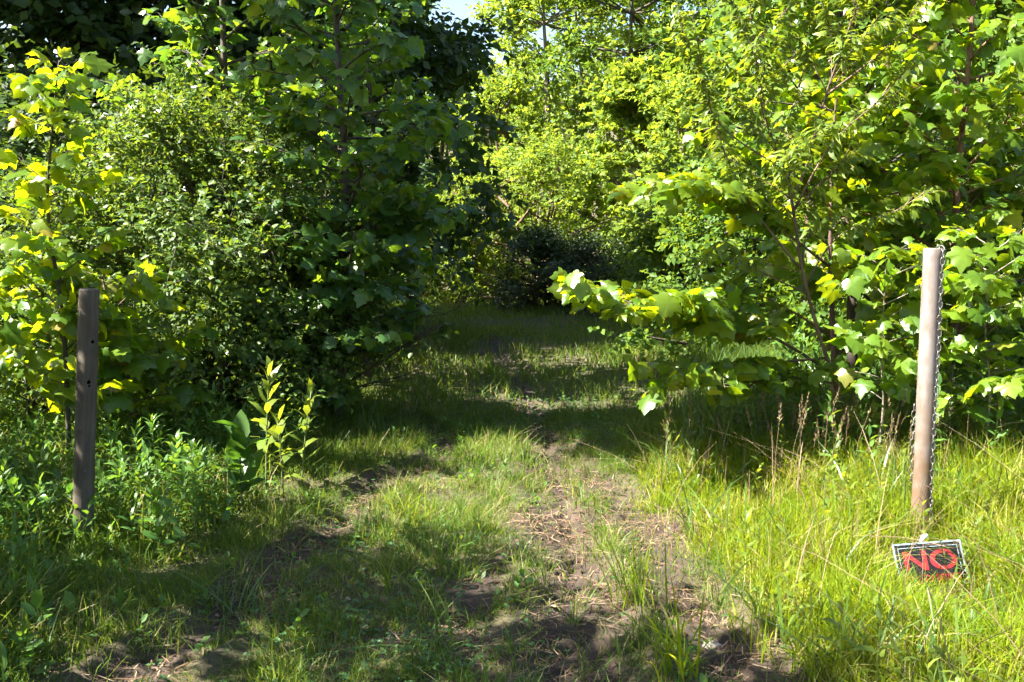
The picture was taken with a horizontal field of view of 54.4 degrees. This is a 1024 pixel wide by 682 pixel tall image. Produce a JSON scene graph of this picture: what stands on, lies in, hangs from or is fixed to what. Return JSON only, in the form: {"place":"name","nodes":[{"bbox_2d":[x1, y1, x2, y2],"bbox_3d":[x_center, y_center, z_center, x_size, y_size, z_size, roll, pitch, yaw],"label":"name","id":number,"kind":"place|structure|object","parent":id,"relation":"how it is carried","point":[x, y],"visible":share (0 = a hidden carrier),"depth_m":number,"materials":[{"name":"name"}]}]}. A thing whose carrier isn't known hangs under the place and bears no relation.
{"place":"outdoors","nodes":[
{"label":"outdoors","id":0,"kind":"place"},
{"bbox_2d":[0,379,397,681],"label":"undergrowth grass","id":1,"kind":"structure","parent":0,"point":[107,518],"depth_m":4.84,"materials":[{"name":"green plant"}]},
{"bbox_2d":[0,0,906,123],"label":"sky","id":2,"kind":"structure","parent":0,"point":[458,8],"materials":[{"name":"white"}]},
{"bbox_2d":[0,121,1023,681],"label":"ground","id":3,"kind":"structure","parent":0,"point":[476,599],"depth_m":4.31,"materials":[{"name":"soil"}]},
{"bbox_2d":[0,0,99,320],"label":"forest tree","id":4,"kind":"object","parent":3,"relation":"on","point":[2,2],"depth_m":11.93,"materials":[{"name":"green plant"}]},
{"bbox_2d":[0,46,133,463],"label":"sycamore sapling","id":5,"kind":"object","parent":3,"relation":"on","point":[30,189],"visible":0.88,"depth_m":5.55,"materials":[{"name":"green plant"}]},
{"bbox_2d":[0,38,168,394],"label":"forest bush","id":6,"kind":"object","parent":3,"relation":"on","point":[9,133],"visible":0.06,"depth_m":9.37,"materials":[{"name":"green plant"}]},
{"bbox_2d":[71,288,99,544],"bbox_3d":[-1.983,0.417,4.626,0.194,1.327,0.096,0,7,0],"label":"wooden post","id":7,"kind":"object","parent":3,"relation":"on","point":[86,396],"visible":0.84,"depth_m":4.58,"materials":[{"name":"brown wood"}]},
{"bbox_2d":[0,247,219,458],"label":"sycamore sapling","id":8,"kind":"object","parent":3,"relation":"on","point":[116,354],"visible":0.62,"depth_m":5.81,"materials":[{"name":"green plant"}]},
{"bbox_2d":[0,139,239,446],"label":"privet bush","id":9,"kind":"object","parent":3,"relation":"on","point":[13,391],"visible":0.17,"depth_m":6.80,"materials":[{"name":"green plant"}]},
{"bbox_2d":[0,0,271,230],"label":"forest tree","id":10,"kind":"object","parent":3,"relation":"on","point":[38,7],"visible":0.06,"depth_m":12.16,"materials":[{"name":"green plant"}]},
{"bbox_2d":[0,0,316,316],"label":"forest tree","id":11,"kind":"object","parent":3,"relation":"on","point":[85,24],"visible":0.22,"depth_m":11.95,"materials":[{"name":"green plant"}]},
{"bbox_2d":[0,371,333,679],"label":"goldenrod weeds","id":12,"kind":"object","parent":3,"relation":"on","point":[121,456],"visible":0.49,"depth_m":5.09,"materials":[{"name":"green plant"}]},
{"bbox_2d":[0,0,336,200],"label":"forest tree","id":13,"kind":"object","parent":3,"relation":"on","point":[54,61],"visible":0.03,"depth_m":13.53,"materials":[{"name":"green plant"}]},
{"bbox_2d":[0,384,357,681],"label":"broadleaf weeds","id":14,"kind":"object","parent":3,"relation":"on","point":[37,598],"visible":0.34,"depth_m":4.61,"materials":[{"name":"green plant"}]},
{"bbox_2d":[0,25,360,377],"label":"forest bush","id":15,"kind":"object","parent":3,"relation":"on","point":[38,152],"visible":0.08,"depth_m":9.19,"materials":[{"name":"green plant"}]},
{"bbox_2d":[85,0,333,367],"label":"sycamore tree","id":16,"kind":"object","parent":3,"relation":"on","point":[220,18],"visible":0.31,"depth_m":8.30,"materials":[{"name":"green plant"}]},
{"bbox_2d":[0,44,424,452],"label":"privet bush","id":17,"kind":"object","parent":3,"relation":"on","point":[181,149],"visible":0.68,"depth_m":6.73,"materials":[{"name":"green plant"}]},
{"bbox_2d":[3,0,468,283],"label":"forest tree","id":18,"kind":"object","parent":3,"relation":"on","point":[161,6],"visible":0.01,"depth_m":12.37,"materials":[{"name":"green plant"}]},
{"bbox_2d":[210,410,268,509],"bbox_3d":[-1.435,0.641,5.262,0.285,0.554,0.242,4,8,32],"label":"burdock","id":19,"kind":"object","parent":3,"relation":"on","point":[246,466],"visible":0.94,"depth_m":5.26,"materials":[{"name":"green plant"}]},
{"bbox_2d":[1,28,482,377],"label":"forest bush","id":20,"kind":"object","parent":3,"relation":"on","point":[443,328],"visible":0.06,"depth_m":10.70,"materials":[{"name":"green plant"}]},
{"bbox_2d":[136,534,359,644],"bbox_3d":[-1.033,0.970,4.103,0.894,0.296,1.015,5,9,38],"label":"grass tuft","id":21,"kind":"object","parent":3,"relation":"on","point":[229,608],"visible":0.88,"depth_m":4.03,"materials":[{"name":"green plant"}]},
{"bbox_2d":[249,356,292,489],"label":"pokeweed","id":22,"kind":"object","parent":3,"relation":"on","point":[264,423],"visible":0.91,"depth_m":5.58,"materials":[{"name":"green plant"}]},
{"bbox_2d":[257,404,305,496],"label":"pokeweed","id":23,"kind":"object","parent":3,"relation":"on","point":[279,445],"visible":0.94,"depth_m":5.51,"materials":[{"name":"green plant"}]},
{"bbox_2d":[176,229,405,433],"bbox_3d":[-1.743,-0.035,7.687,1.960,1.918,1.971,0,7,0],"label":"privet bush","id":24,"kind":"object","parent":3,"relation":"on","point":[367,318],"visible":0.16,"depth_m":7.33,"materials":[{"name":"green plant"}]},
{"bbox_2d":[283,375,321,485],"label":"pokeweed","id":25,"kind":"object","parent":3,"relation":"on","point":[307,407],"visible":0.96,"depth_m":5.70,"materials":[{"name":"green plant"}]},
{"bbox_2d":[103,0,524,310],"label":"forest tree","id":26,"kind":"object","parent":3,"relation":"on","point":[251,44],"visible":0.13,"depth_m":12.65,"materials":[{"name":"green plant"}]},
{"bbox_2d":[304,308,348,415],"bbox_3d":[-1.381,0.154,7.372,0.389,1.140,0.398,-3,8,-26],"label":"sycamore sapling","id":27,"kind":"object","parent":3,"relation":"on","point":[316,318],"visible":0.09,"depth_m":7.25,"materials":[{"name":"green plant"}]},
{"bbox_2d":[191,0,474,427],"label":"sycamore tree","id":28,"kind":"object","parent":3,"relation":"on","point":[391,51],"visible":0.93,"depth_m":6.88,"materials":[{"name":"green plant"}]},
{"bbox_2d":[312,439,397,474],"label":"grass tuft","id":29,"kind":"object","parent":3,"relation":"on","point":[348,461],"visible":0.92,"depth_m":6.04,"materials":[{"name":"green plant"}]},
{"bbox_2d":[358,438,368,456],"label":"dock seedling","id":30,"kind":"object","parent":3,"relation":"on","point":[362,445],"visible":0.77,"depth_m":6.28,"materials":[{"name":"green plant"}]},
{"bbox_2d":[276,2,468,160],"bbox_3d":[-4.997,-9.912,35.181,7.262,9.158,7.664,-2,7,-17],"label":"forest tree","id":31,"kind":"object","parent":3,"relation":"on","point":[446,7],"visible":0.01,"depth_m":33.98,"materials":[{"name":"green plant"}]},
{"bbox_2d":[276,0,480,381],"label":"sycamore tree","id":32,"kind":"object","parent":3,"relation":"on","point":[401,87],"visible":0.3,"depth_m":9.02,"materials":[{"name":"green plant"}]},
{"bbox_2d":[366,554,402,590],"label":"grass tuft","id":33,"kind":"object","parent":3,"relation":"on","point":[386,578],"visible":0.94,"depth_m":4.18,"materials":[{"name":"green plant"}]},
{"bbox_2d":[341,389,464,439],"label":"grass tuft","id":34,"kind":"object","parent":3,"relation":"on","point":[367,425],"visible":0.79,"depth_m":7.06,"materials":[{"name":"green plant"}]},
{"bbox_2d":[375,479,451,526],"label":"grass tuft","id":35,"kind":"object","parent":3,"relation":"on","point":[413,505],"visible":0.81,"depth_m":5.16,"materials":[{"name":"green plant"}]},
{"bbox_2d":[414,569,429,597],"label":"dock seedling","id":36,"kind":"object","parent":3,"relation":"on","point":[419,571],"visible":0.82,"depth_m":4.10,"materials":[{"name":"green plant"}]},
{"bbox_2d":[311,0,533,326],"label":"forest tree","id":37,"kind":"object","parent":3,"relation":"on","point":[463,65],"visible":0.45,"depth_m":13.90,"materials":[{"name":"green plant"}]},
{"bbox_2d":[376,190,482,303],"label":"shrub","id":38,"kind":"object","parent":3,"relation":"on","point":[445,281],"visible":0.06,"depth_m":19.14,"materials":[{"name":"green plant"}]},
{"bbox_2d":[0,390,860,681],"bbox_3d":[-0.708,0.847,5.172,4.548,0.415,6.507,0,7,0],"label":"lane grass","id":39,"kind":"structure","parent":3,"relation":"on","point":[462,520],"depth_m":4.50,"materials":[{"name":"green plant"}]},
{"bbox_2d":[284,571,585,677],"bbox_3d":[-0.102,1.095,3.435,0.963,0.380,0.988,6,9,41],"label":"grass tuft","id":40,"kind":"object","parent":3,"relation":"on","point":[449,627],"visible":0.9,"depth_m":3.65,"materials":[{"name":"green plant"}]},
{"bbox_2d":[426,90,473,160],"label":"forest tree","id":41,"kind":"object","parent":3,"relation":"on","point":[445,147],"visible":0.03,"depth_m":39.39,"materials":[{"name":"green plant"}]},
{"bbox_2d":[401,72,505,259],"bbox_3d":[-1.802,-4.160,23.726,3.446,5.047,3.439,5,8,35],"label":"forest tree","id":42,"kind":"object","parent":3,"relation":"on","point":[442,152],"visible":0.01,"depth_m":23.34,"materials":[{"name":"green plant"}]},
{"bbox_2d":[398,159,525,299],"bbox_3d":[-1.012,-2.179,20.602,2.948,3.095,2.740,0,7,0],"label":"shrub","id":43,"kind":"object","parent":3,"relation":"on","point":[456,191],"visible":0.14,"depth_m":20.06,"materials":[{"name":"green plant"}]},
{"bbox_2d":[426,246,507,312],"bbox_3d":[-1.007,-0.966,16.955,1.968,1.302,0.944,2,7,19],"label":"dead brush","id":44,"kind":"object","parent":3,"relation":"on","point":[466,296],"visible":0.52,"depth_m":16.98,"materials":[{"name":"brown plant"}]},
{"bbox_2d":[59,386,903,681],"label":"clover","id":45,"kind":"object","parent":3,"relation":"on","point":[377,630],"visible":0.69,"depth_m":3.97,"materials":[{"name":"green plant"}]},
{"bbox_2d":[458,57,521,160],"bbox_3d":[-0.814,-8.956,39.049,3.576,4.274,3.389,2,7,13],"label":"forest tree","id":46,"kind":"object","parent":3,"relation":"on","point":[495,68],"visible":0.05,"depth_m":38.88,"materials":[{"name":"green plant"}]},
{"bbox_2d":[1,389,1005,681],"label":"dry litter","id":47,"kind":"object","parent":3,"relation":"on","point":[593,581],"visible":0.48,"depth_m":4.14,"materials":[{"name":"plant"}]},
{"bbox_2d":[42,380,996,681],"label":"lane weeds","id":48,"kind":"object","parent":3,"relation":"on","point":[516,582],"visible":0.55,"depth_m":4.24,"materials":[{"name":"green plant"}]},
{"bbox_2d":[449,66,606,271],"bbox_3d":[-0.046,-3.736,22.728,3.881,4.862,3.867,5,8,36],"label":"shrub","id":49,"kind":"object","parent":3,"relation":"on","point":[512,81],"visible":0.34,"depth_m":22.17,"materials":[{"name":"green plant"}]},
{"bbox_2d":[473,220,600,313],"bbox_3d":[0.524,-1.184,17.227,2.451,1.817,2.194,0,7,0],"label":"vine mound","id":50,"kind":"object","parent":3,"relation":"on","point":[544,247],"visible":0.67,"depth_m":16.86,"materials":[{"name":"green plant"}]},
{"bbox_2d":[453,561,628,651],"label":"grass tuft","id":51,"kind":"object","parent":3,"relation":"on","point":[579,616],"visible":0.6,"depth_m":4.00,"materials":[{"name":"plant"}]},
{"bbox_2d":[423,119,664,307],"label":"honeysuckle bank","id":52,"kind":"structure","parent":3,"relation":"on","point":[524,166],"depth_m":18.67,"materials":[{"name":"green plant"}]},
{"bbox_2d":[464,0,642,226],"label":"ash tree","id":53,"kind":"object","parent":3,"relation":"on","point":[523,23],"visible":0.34,"depth_m":25.95,"materials":[{"name":"green plant"}]},
{"bbox_2d":[468,0,655,181],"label":"forest tree","id":54,"kind":"object","parent":3,"relation":"on","point":[610,45],"visible":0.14,"depth_m":34.15,"materials":[{"name":"green plant"}]},
{"bbox_2d":[514,228,650,317],"bbox_3d":[1.400,-1.081,16.831,2.693,1.679,2.407,-6,9,-42],"label":"vine mound","id":55,"kind":"object","parent":3,"relation":"on","point":[590,255],"visible":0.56,"depth_m":16.50,"materials":[{"name":"green plant"}]},
{"bbox_2d":[187,288,1022,421],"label":"lane grass","id":56,"kind":"structure","parent":3,"relation":"on","point":[511,330],"depth_m":10.67,"materials":[{"name":"green plant"}]},
{"bbox_2d":[529,0,719,203],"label":"forest tree","id":57,"kind":"object","parent":3,"relation":"on","point":[587,65],"visible":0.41,"depth_m":25.01,"materials":[{"name":"green plant"}]},
{"bbox_2d":[583,510,676,611],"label":"grass tuft","id":58,"kind":"object","parent":3,"relation":"on","point":[639,585],"visible":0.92,"depth_m":3.98,"materials":[{"name":"green plant"}]},
{"bbox_2d":[552,49,726,269],"bbox_3d":[2.848,-3.678,21.677,4.118,5.361,4.230,0,7,0],"label":"maple tree","id":59,"kind":"object","parent":3,"relation":"on","point":[622,112],"visible":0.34,"depth_m":21.18,"materials":[{"name":"green plant"}]},
{"bbox_2d":[552,0,759,156],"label":"forest tree","id":60,"kind":"object","parent":3,"relation":"on","point":[641,2],"visible":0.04,"depth_m":35.70,"materials":[{"name":"green plant"}]},
{"bbox_2d":[602,144,769,330],"bbox_3d":[2.804,-1.503,14.908,2.931,3.106,3.053,0,7,0],"label":"shrub","id":61,"kind":"object","parent":3,"relation":"on","point":[635,257],"visible":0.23,"depth_m":14.72,"materials":[{"name":"green plant"}]},
{"bbox_2d":[589,52,809,287],"bbox_3d":[3.740,-2.867,18.246,4.734,4.975,4.767,0,7,0],"label":"shrub","id":62,"kind":"object","parent":3,"relation":"on","point":[675,102],"visible":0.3,"depth_m":17.84,"materials":[{"name":"green plant"}]},
{"bbox_2d":[585,544,822,681],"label":"grass tuft","id":63,"kind":"object","parent":3,"relation":"on","point":[680,662],"visible":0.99,"depth_m":3.33,"materials":[{"name":"green plant"}]},
{"bbox_2d":[703,640,721,649],"bbox_3d":[0.748,1.142,3.732,0.078,0.033,0.052,0,7,0],"label":"stone","id":64,"kind":"object","parent":3,"relation":"on","point":[715,644],"visible":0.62,"depth_m":3.72,"materials":[{"name":"grey stone"}]},
{"bbox_2d":[606,0,821,156],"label":"forest tree","id":65,"kind":"object","parent":3,"relation":"on","point":[649,30],"visible":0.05,"depth_m":24.49,"materials":[{"name":"green plant"}]},
{"bbox_2d":[620,0,807,132],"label":"forest tree","id":66,"kind":"object","parent":3,"relation":"on","point":[704,15],"visible":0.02,"depth_m":33.92,"materials":[{"name":"green plant"}]},
{"bbox_2d":[587,137,846,363],"bbox_3d":[2.669,-0.920,11.278,3.212,2.741,3.587,5,9,38],"label":"shrub","id":67,"kind":"object","parent":3,"relation":"on","point":[714,225],"visible":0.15,"depth_m":11.00,"materials":[{"name":"green plant"}]},
{"bbox_2d":[445,371,1023,681],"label":"dry grass","id":68,"kind":"structure","parent":3,"relation":"on","point":[797,483],"depth_m":4.39,"materials":[{"name":"plant"}]},
{"bbox_2d":[882,536,953,548],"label":"dry stalk","id":69,"kind":"object","parent":68,"relation":"on","point":[915,539],"visible":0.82,"depth_m":4.37,"materials":[{"name":"beige plant"}]},
{"bbox_2d":[547,45,960,418],"bbox_3d":[1.392,-0.518,6.392,3.181,2.698,1.684,-3,7,-24],"label":"sycamore sapling","id":70,"kind":"object","parent":3,"relation":"on","point":[699,312],"visible":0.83,"depth_m":6.08,"materials":[{"name":"green plant"}]},
{"bbox_2d":[663,0,949,451],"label":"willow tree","id":71,"kind":"object","parent":3,"relation":"on","point":[828,35],"visible":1,"depth_m":5.95,"materials":[{"name":"green plant"}]},
{"bbox_2d":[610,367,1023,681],"bbox_3d":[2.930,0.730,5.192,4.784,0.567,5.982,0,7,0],"label":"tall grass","id":72,"kind":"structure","parent":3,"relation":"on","point":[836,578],"depth_m":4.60,"materials":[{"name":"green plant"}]},
{"bbox_2d":[615,395,1023,681],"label":"broad grass","id":73,"kind":"structure","parent":3,"relation":"on","point":[927,628],"depth_m":4.62,"materials":[{"name":"green plant"}]},
{"bbox_2d":[809,456,838,537],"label":"milkweed","id":74,"kind":"object","parent":3,"relation":"on","point":[826,501],"visible":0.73,"depth_m":4.67,"materials":[{"name":"green plant"}]},
{"bbox_2d":[639,0,1019,317],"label":"forest tree","id":75,"kind":"object","parent":3,"relation":"on","point":[736,58],"visible":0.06,"depth_m":14.51,"materials":[{"name":"green plant"}]},
{"bbox_2d":[663,371,1002,497],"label":"seed grass","id":76,"kind":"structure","parent":3,"relation":"on","point":[780,408],"depth_m":5.79,"materials":[{"name":"plant"}]},
{"bbox_2d":[659,401,1023,681],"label":"verge weeds","id":77,"kind":"object","parent":3,"relation":"on","point":[879,611],"visible":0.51,"depth_m":4.27,"materials":[{"name":"green plant"}]},
{"bbox_2d":[680,0,1023,407],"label":"sycamore tree","id":78,"kind":"object","parent":3,"relation":"on","point":[1011,155],"visible":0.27,"depth_m":7.30,"materials":[{"name":"green plant"}]},
{"bbox_2d":[719,0,1016,147],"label":"forest tree","id":79,"kind":"object","parent":3,"relation":"on","point":[779,4],"depth_m":28.81,"materials":[{"name":"green plant"}]},
{"bbox_2d":[714,0,1023,313],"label":"forest tree","id":80,"kind":"object","parent":3,"relation":"on","point":[985,63],"visible":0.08,"depth_m":11.63,"materials":[{"name":"green plant"}]},
{"bbox_2d":[736,313,1023,472],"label":"thicket weeds","id":81,"kind":"object","parent":3,"relation":"on","point":[972,376],"visible":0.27,"depth_m":6.26,"materials":[{"name":"green plant"}]},
{"bbox_2d":[815,236,947,455],"bbox_3d":[2.163,0.127,5.941,0.803,1.506,0.868,0,7,0],"label":"sycamore sapling","id":82,"kind":"object","parent":3,"relation":"on","point":[869,342],"visible":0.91,"depth_m":5.77,"materials":[{"name":"green plant"}]},
{"bbox_2d":[740,103,1023,393],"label":"shrub","id":83,"kind":"object","parent":3,"relation":"on","point":[840,307],"visible":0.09,"depth_m":9.31,"materials":[{"name":"green plant"}]},
{"bbox_2d":[805,0,1023,411],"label":"sycamore tree","id":84,"kind":"object","parent":3,"relation":"on","point":[997,88],"visible":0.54,"depth_m":6.55,"materials":[{"name":"green plant"}]},
{"bbox_2d":[910,248,943,542],"bbox_3d":[1.985,0.345,4.769,0.098,1.573,0.093,6,9,39],"label":"pipe post","id":85,"kind":"object","parent":3,"relation":"on","point":[928,338],"visible":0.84,"depth_m":4.72,"materials":[{"name":"brown metal"}]},
{"bbox_2d":[909,403,915,481],"bbox_3d":[1.930,0.490,4.798,0.021,0.386,0.020,-3,8,-26],"label":"chain","id":86,"kind":"object","parent":85,"relation":"hanging from","point":[910,442],"visible":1,"depth_m":4.79,"materials":[{"name":"metal"}]},
{"bbox_2d":[928,245,945,538],"bbox_3d":[2.005,0.251,4.738,0.026,1.414,0.072,-1,7,-11],"label":"chain","id":87,"kind":"object","parent":85,"relation":"hanging from","point":[939,325],"visible":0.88,"depth_m":4.70,"materials":[{"name":"metal"}]},
{"bbox_2d":[892,534,967,583],"bbox_3d":[1.829,0.965,4.354,0.294,0.242,0.026,-6,-22,5],"label":"warning sign","id":88,"kind":"object","parent":3,"relation":"on","point":[921,561],"visible":0.71,"depth_m":4.36,"materials":[{"name":"metal"}]},
{"bbox_2d":[857,63,1023,381],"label":"shrub","id":89,"kind":"object","parent":3,"relation":"on","point":[1010,334],"visible":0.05,"depth_m":8.55,"materials":[{"name":"green plant"}]},
{"bbox_2d":[886,224,1023,465],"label":"sycamore sapling","id":90,"kind":"object","parent":3,"relation":"on","point":[990,282],"visible":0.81,"depth_m":5.65,"materials":[{"name":"green plant"}]},
{"bbox_2d":[901,18,1020,149],"bbox_3d":[14.161,-9.399,27.216,8.875,11.192,9.367,-2,7,-18],"label":"forest tree","id":91,"kind":"object","parent":3,"relation":"on","point":[986,78],"visible":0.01,"depth_m":25.71,"materials":[{"name":"green plant"}]},
{"bbox_2d":[599,336,1023,452],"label":"undergrowth grass","id":92,"kind":"structure","parent":0,"point":[697,392],"depth_m":6.97,"materials":[{"name":"green plant"}]}
]}

